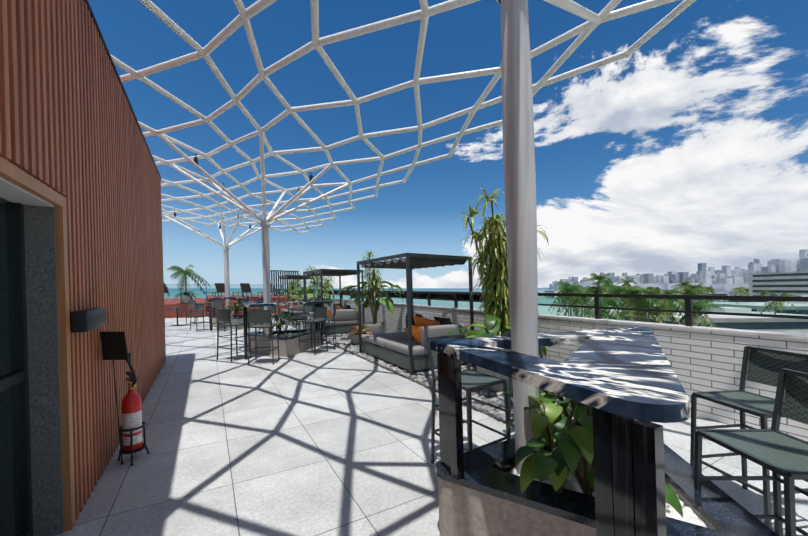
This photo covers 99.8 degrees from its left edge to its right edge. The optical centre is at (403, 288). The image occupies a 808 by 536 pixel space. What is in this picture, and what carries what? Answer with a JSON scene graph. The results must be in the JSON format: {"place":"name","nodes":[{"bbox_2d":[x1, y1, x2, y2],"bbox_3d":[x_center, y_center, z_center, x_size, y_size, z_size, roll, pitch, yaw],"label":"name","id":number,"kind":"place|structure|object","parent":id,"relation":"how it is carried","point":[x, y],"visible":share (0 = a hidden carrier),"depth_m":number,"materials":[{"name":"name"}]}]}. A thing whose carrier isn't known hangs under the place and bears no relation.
{"place":"outdoors","nodes":[
{"label":"outdoors","id":0,"kind":"place"},
{"bbox_2d":[164,288,583,316],"bbox_3d":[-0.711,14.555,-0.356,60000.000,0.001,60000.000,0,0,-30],"label":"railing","id":1,"kind":"object","parent":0,"point":[463,304],"depth_m":532.49,"materials":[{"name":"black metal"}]},
{"bbox_2d":[55,317,807,535],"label":"terrace floor","id":2,"kind":"structure","parent":0,"point":[330,442],"depth_m":3.20,"materials":[{"name":"tile"}]},
{"bbox_2d":[0,0,165,535],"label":"slatted wall with door","id":3,"kind":"structure","parent":2,"relation":"on","point":[80,206],"depth_m":2.21,"materials":[{"name":"brown wood"}]},
{"bbox_2d":[70,308,105,332],"bbox_3d":[-2.304,0.228,2.497,0.088,0.145,0.502,0,0,-30],"label":"wall light","id":4,"kind":"object","parent":3,"relation":"attached to","point":[85,320],"depth_m":2.32,"materials":[{"name":"black metal"}]},
{"bbox_2d":[100,331,149,465],"bbox_3d":[-2.489,0.964,3.053,0.249,1.187,0.344,0,0,8],"label":"fire extinguisher on stand","id":5,"kind":"object","parent":2,"relation":"on","point":[114,345],"visible":1,"depth_m":3.02,"materials":[{"name":"red metal"}]},
{"bbox_2d":[166,307,187,325],"bbox_3d":[-9.415,1.180,14.118,0.761,0.750,0.760,0,0,-30],"label":"round table","id":6,"kind":"object","parent":2,"relation":"on","point":[176,308],"visible":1,"depth_m":14.09,"materials":[{"name":"grey metal"}]},
{"bbox_2d":[186,304,203,323],"bbox_3d":[-9.171,1.125,14.963,0.507,0.862,0.534,0,0,15],"label":"chair","id":7,"kind":"object","parent":2,"relation":"on","point":[200,306],"visible":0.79,"depth_m":15.12,"materials":[{"name":"grey metal"}]},
{"bbox_2d":[189,300,209,330],"bbox_3d":[-7.580,1.000,12.611,0.510,1.112,0.557,0,0,34],"label":"bar stool","id":8,"kind":"object","parent":2,"relation":"on","point":[192,303],"visible":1,"depth_m":12.56,"materials":[{"name":"grey metal"}]},
{"bbox_2d":[210,301,229,331],"bbox_3d":[-6.697,1.000,12.419,0.515,1.112,0.536,0,0,-4],"label":"bar stool","id":9,"kind":"object","parent":2,"relation":"on","point":[216,304],"visible":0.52,"depth_m":12.19,"materials":[{"name":"grey metal"}]},
{"bbox_2d":[164,295,295,317],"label":"timber deck with steps","id":10,"kind":"structure","parent":2,"relation":"on","point":[168,303],"depth_m":19.90,"materials":[{"name":"brown wood"}]},
{"bbox_2d":[164,283,169,296],"bbox_3d":[-16.896,0.119,23.176,0.681,0.972,1.895,0,0,-5],"label":"sun lounger","id":11,"kind":"object","parent":10,"relation":"on","point":[166,289],"visible":0.23,"depth_m":23.91,"materials":[{"name":"grey metal"}]},
{"bbox_2d":[166,265,208,303],"bbox_3d":[-11.739,-0.178,18.598,2.140,2.291,2.298,0,0,-30],"label":"potted palm on deck","id":12,"kind":"object","parent":10,"relation":"on","point":[185,297],"visible":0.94,"depth_m":18.38,"materials":[{"name":"green plant"}]},
{"bbox_2d":[205,283,224,296],"bbox_3d":[-13.329,0.119,24.202,0.681,0.972,1.895,0,0,-5],"label":"sun lounger","id":13,"kind":"object","parent":10,"relation":"on","point":[220,287],"visible":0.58,"depth_m":24.73,"materials":[{"name":"grey metal"}]},
{"bbox_2d":[166,283,279,315],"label":"deck rails","id":14,"kind":"object","parent":10,"relation":"on","point":[215,289],"visible":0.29,"depth_m":28.55,"materials":[{"name":"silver metal"}]},
{"bbox_2d":[232,283,251,296],"bbox_3d":[-11.594,0.119,24.398,0.681,0.972,1.895,0,0,-5],"label":"sun lounger","id":15,"kind":"object","parent":10,"relation":"on","point":[245,287],"visible":0.92,"depth_m":24.95,"materials":[{"name":"grey metal"}]},
{"bbox_2d":[257,283,274,296],"bbox_3d":[-9.945,0.119,24.544,0.681,0.972,1.895,0,0,-5],"label":"sun lounger","id":16,"kind":"object","parent":10,"relation":"on","point":[271,290],"visible":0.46,"depth_m":25.11,"materials":[{"name":"grey metal"}]},
{"bbox_2d":[270,270,298,295],"bbox_3d":[-9.423,-0.380,26.194,2.602,1.970,0.101,0,0,-30],"label":"slat screen","id":17,"kind":"object","parent":10,"relation":"on","point":[283,280],"visible":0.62,"depth_m":26.15,"materials":[{"name":"black metal"}]},
{"bbox_2d":[214,309,251,361],"bbox_3d":[-3.748,1.000,7.455,0.511,1.112,0.554,0,0,29],"label":"bar stool","id":18,"kind":"object","parent":2,"relation":"on","point":[222,314],"visible":0.96,"depth_m":7.31,"materials":[{"name":"grey metal"}]},
{"bbox_2d":[212,315,260,328],"bbox_3d":[-6.482,1.335,13.570,2.034,0.440,1.486,0,0,-30],"label":"column planter","id":19,"kind":"object","parent":2,"relation":"on","point":[237,319],"visible":0.35,"depth_m":13.08,"materials":[{"name":"paint"}]},
{"bbox_2d":[223,247,230,316],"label":"canopy column","id":20,"kind":"structure","parent":19,"relation":"on","point":[226,273],"depth_m":13.65,"materials":[{"name":"metal"}]},
{"bbox_2d":[218,303,247,316],"bbox_3d":[-6.850,0.893,13.582,0.798,0.626,1.299,0,0,28],"label":"planter foliage","id":21,"kind":"object","parent":19,"relation":"on","point":[234,310],"visible":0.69,"depth_m":13.66,"materials":[{"name":"green plant"}]},
{"bbox_2d":[209,296,271,329],"bbox_3d":[-6.498,0.954,13.722,2.349,1.198,1.434,0,0,-30],"label":"bar table","id":22,"kind":"object","parent":2,"relation":"on","point":[212,298],"visible":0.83,"depth_m":13.04,"materials":[{"name":"black metal"}]},
{"bbox_2d":[235,298,248,314],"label":"bar stool","id":23,"kind":"object","parent":2,"relation":"on","point":[242,301],"visible":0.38,"depth_m":15.06,"materials":[{"name":"grey metal"}]},
{"bbox_2d":[247,299,263,324],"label":"bar stool","id":24,"kind":"object","parent":2,"relation":"on","point":[261,300],"visible":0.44,"depth_m":13.21,"materials":[{"name":"grey metal"}]},
{"bbox_2d":[247,310,279,364],"bbox_3d":[-2.929,1.000,7.112,0.515,1.112,0.535,0,0,-7],"label":"bar stool","id":25,"kind":"object","parent":2,"relation":"on","point":[259,316],"visible":1,"depth_m":6.89,"materials":[{"name":"grey metal"}]},
{"bbox_2d":[259,306,280,331],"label":"bar stool","id":26,"kind":"object","parent":2,"relation":"on","point":[273,309],"visible":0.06,"depth_m":9.82,"materials":[{"name":"grey metal"}]},
{"bbox_2d":[243,328,323,356],"bbox_3d":[-2.805,1.335,8.419,2.034,0.440,1.486,0,0,-30],"label":"column planter","id":27,"kind":"object","parent":2,"relation":"on","point":[289,344],"visible":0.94,"depth_m":8.06,"materials":[{"name":"paint"}]},
{"bbox_2d":[260,221,270,333],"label":"canopy column","id":28,"kind":"structure","parent":27,"relation":"on","point":[264,226],"depth_m":8.49,"materials":[{"name":"metal"}]},
{"bbox_2d":[256,311,297,333],"bbox_3d":[-3.198,0.893,8.532,1.029,0.627,1.122,0,0,13],"label":"planter foliage","id":29,"kind":"object","parent":27,"relation":"on","point":[276,318],"visible":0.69,"depth_m":8.57,"materials":[{"name":"green plant"}]},
{"bbox_2d":[243,301,331,359],"bbox_3d":[-2.822,0.954,8.571,2.349,1.198,1.434,0,0,-30],"label":"bar table","id":30,"kind":"object","parent":2,"relation":"on","point":[260,304],"visible":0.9,"depth_m":7.94,"materials":[{"name":"black metal"}]},
{"bbox_2d":[296,304,314,328],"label":"bar stool","id":31,"kind":"object","parent":2,"relation":"on","point":[308,307],"visible":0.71,"depth_m":10.20,"materials":[{"name":"grey metal"}]},
{"bbox_2d":[298,306,327,354],"bbox_3d":[-2.183,1.000,8.227,0.510,1.112,0.502,0,0,24],"label":"bar stool","id":32,"kind":"object","parent":2,"relation":"on","point":[320,312],"visible":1,"depth_m":8.11,"materials":[{"name":"grey metal"}]},
{"bbox_2d":[315,305,336,350],"bbox_3d":[-1.996,1.000,8.747,0.510,1.112,0.502,0,0,-6],"label":"bar stool","id":33,"kind":"object","parent":2,"relation":"on","point":[332,319],"visible":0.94,"depth_m":8.64,"materials":[{"name":"grey metal"}]},
{"bbox_2d":[271,314,568,426],"bbox_3d":[-2.483,1.514,12.371,2.190,0.082,18.750,0,0,-30],"label":"pebble bed","id":34,"kind":"object","parent":2,"relation":"on","point":[421,378],"visible":0.27,"depth_m":5.76,"materials":[{"name":"white gravel"}]},
{"bbox_2d":[280,289,302,307],"bbox_3d":[-6.338,0.795,19.119,1.624,1.460,1.367,0,0,35],"label":"shrub","id":35,"kind":"object","parent":34,"relation":"on","point":[293,299],"visible":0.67,"depth_m":19.01,"materials":[{"name":"green plant"}]},
{"bbox_2d":[285,273,302,300],"bbox_3d":[-6.426,0.282,20.075,1.232,2.486,1.136,0,0,-30],"label":"dracaena","id":36,"kind":"object","parent":34,"relation":"on","point":[291,287],"visible":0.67,"depth_m":20.02,"materials":[{"name":"green plant"}]},
{"bbox_2d":[278,275,317,320],"bbox_3d":[-5.369,0.470,17.190,1.505,2.170,2.334,0,0,-30],"label":"daybed","id":37,"kind":"object","parent":34,"relation":"on","point":[296,310],"visible":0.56,"depth_m":16.22,"materials":[{"name":"grey metal"}]},
{"bbox_2d":[289,285,334,316],"bbox_3d":[-3.807,0.690,14.359,2.019,1.672,2.042,0,0,-30],"label":"philodendron","id":38,"kind":"object","parent":34,"relation":"on","point":[308,289],"visible":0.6,"depth_m":14.32,"materials":[{"name":"green plant"}]},
{"bbox_2d":[304,265,334,315],"bbox_3d":[-3.829,0.257,15.382,1.521,2.536,1.136,0,0,-30],"label":"dracaena","id":39,"kind":"object","parent":34,"relation":"on","point":[315,283],"visible":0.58,"depth_m":15.39,"materials":[{"name":"green plant"}]},
{"bbox_2d":[303,269,364,334],"bbox_3d":[-2.549,0.470,12.121,1.505,2.170,2.334,0,0,-30],"label":"daybed","id":40,"kind":"object","parent":34,"relation":"on","point":[346,318],"visible":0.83,"depth_m":11.27,"materials":[{"name":"grey metal"}]},
{"bbox_2d":[348,324,372,344],"bbox_3d":[-1.175,1.233,9.287,0.742,0.584,0.714,0,0,-17],"label":"bromeliad","id":41,"kind":"object","parent":34,"relation":"on","point":[354,337],"visible":0.58,"depth_m":9.06,"materials":[{"name":"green plant"}]},
{"bbox_2d":[336,281,403,333],"bbox_3d":[-0.949,0.658,9.915,1.779,1.734,1.596,0,0,37],"label":"philodendron","id":42,"kind":"object","parent":34,"relation":"on","point":[378,328],"visible":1,"depth_m":9.80,"materials":[{"name":"green plant"}]},
{"bbox_2d":[360,250,385,329],"bbox_3d":[-0.934,0.172,10.492,0.900,2.706,1.308,0,0,12],"label":"dracaena","id":43,"kind":"object","parent":34,"relation":"on","point":[373,280],"visible":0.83,"depth_m":10.39,"materials":[{"name":"green plant"}]},
{"bbox_2d":[357,253,474,374],"bbox_3d":[0.145,0.470,7.250,1.525,2.170,2.324,0,0,-30],"label":"daybed","id":44,"kind":"object","parent":34,"relation":"on","point":[407,350],"visible":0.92,"depth_m":6.58,"materials":[{"name":"grey metal"}]},
{"bbox_2d":[448,314,548,392],"bbox_3d":[1.425,0.949,5.137,1.383,1.152,1.393,0,0,20],"label":"fan leaf plant","id":45,"kind":"object","parent":34,"relation":"on","point":[492,323],"visible":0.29,"depth_m":4.91,"materials":[{"name":"green plant"}]},
{"bbox_2d":[457,188,548,335],"bbox_3d":[1.627,-0.034,5.924,1.570,3.118,1.394,0,0,-30],"label":"tall potted plant","id":46,"kind":"object","parent":34,"relation":"on","point":[494,281],"visible":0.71,"depth_m":5.71,"materials":[{"name":"green plant"}]},
{"bbox_2d":[427,334,510,463],"bbox_3d":[0.563,1.000,2.998,0.509,1.112,0.558,0,0,-34],"label":"bar stool","id":47,"kind":"object","parent":2,"relation":"on","point":[472,380],"visible":0.67,"depth_m":3.01,"materials":[{"name":"grey metal"}]},
{"bbox_2d":[503,331,545,436],"bbox_3d":[1.354,1.000,3.338,0.512,1.112,0.554,0,0,-25],"label":"bar stool","id":48,"kind":"object","parent":2,"relation":"on","point":[510,379],"visible":0.04,"depth_m":3.41,"materials":[{"name":"grey metal"}]},
{"bbox_2d":[430,327,689,535],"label":"bar table","id":49,"kind":"object","parent":2,"relation":"on","point":[625,384],"visible":0.96,"depth_m":1.28,"materials":[{"name":"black stone"}]},
{"bbox_2d":[435,438,778,535],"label":"column planter","id":50,"kind":"object","parent":2,"relation":"on","point":[484,496],"visible":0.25,"depth_m":1.88,"materials":[{"name":"paint"}]},
{"bbox_2d":[496,0,540,479],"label":"canopy column","id":51,"kind":"structure","parent":50,"relation":"on","point":[519,166],"depth_m":2.12,"materials":[{"name":"metal"}]},
{"bbox_2d":[110,0,695,246],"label":"pergola canopy","id":52,"kind":"object","parent":51,"relation":"attached to","point":[584,29],"visible":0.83,"depth_m":5.44,"materials":[{"name":"white metal"}]},
{"bbox_2d":[502,388,682,516],"bbox_3d":[1.085,0.888,2.084,0.855,0.637,1.234,0,0,12],"label":"planter foliage","id":53,"kind":"object","parent":50,"relation":"on","point":[572,452],"visible":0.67,"depth_m":1.75,"materials":[{"name":"green plant"}]},
{"bbox_2d":[690,346,807,529],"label":"bar stool","id":54,"kind":"object","parent":2,"relation":"on","point":[764,365],"visible":0.69,"depth_m":2.47,"materials":[{"name":"grey metal"}]},
{"bbox_2d":[694,368,807,535],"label":"bar stool","id":55,"kind":"object","parent":2,"relation":"on","point":[776,451],"visible":0.92,"depth_m":1.79,"materials":[{"name":"grey metal"}]},
{"bbox_2d":[88,0,807,287],"label":"sky","id":56,"kind":"structure","parent":0,"point":[686,150],"materials":[{"name":"blue"}]},
{"bbox_2d":[549,249,807,304],"bbox_3d":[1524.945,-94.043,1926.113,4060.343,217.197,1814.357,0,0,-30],"label":"city skyline","id":57,"kind":"structure","parent":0,"point":[726,279],"depth_m":1708.66},
{"bbox_3d":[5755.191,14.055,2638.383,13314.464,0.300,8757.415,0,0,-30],"label":"coastal land","id":58,"kind":"structure","parent":0,"visible":0},
{"bbox_2d":[548,273,798,326],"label":"trees","id":59,"kind":"object","parent":58,"relation":"on","point":[608,286],"visible":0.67,"depth_m":55.66,"materials":[{"name":"green plant"}]},
{"bbox_2d":[544,271,807,334],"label":"background buildings","id":60,"kind":"structure","parent":58,"relation":"on","point":[793,283],"depth_m":106.60,"materials":[{"name":"white concrete"}]},
{"bbox_3d":[-10.635,8.065,8.920,20.120,12.980,42.000,0,0,-30],"label":"building","id":61,"kind":"object","parent":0,"visible":0},
{"bbox_2d":[271,293,807,441],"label":"parapet wall","id":62,"kind":"structure","parent":61,"relation":"on","point":[702,359],"depth_m":4.12,"materials":[{"name":"tile"}]},
{"bbox_2d":[275,289,807,326],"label":"glass railing","id":63,"kind":"object","parent":62,"relation":"on","point":[456,297],"visible":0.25,"depth_m":4.79,"materials":[{"name":"black metal"}]}
]}

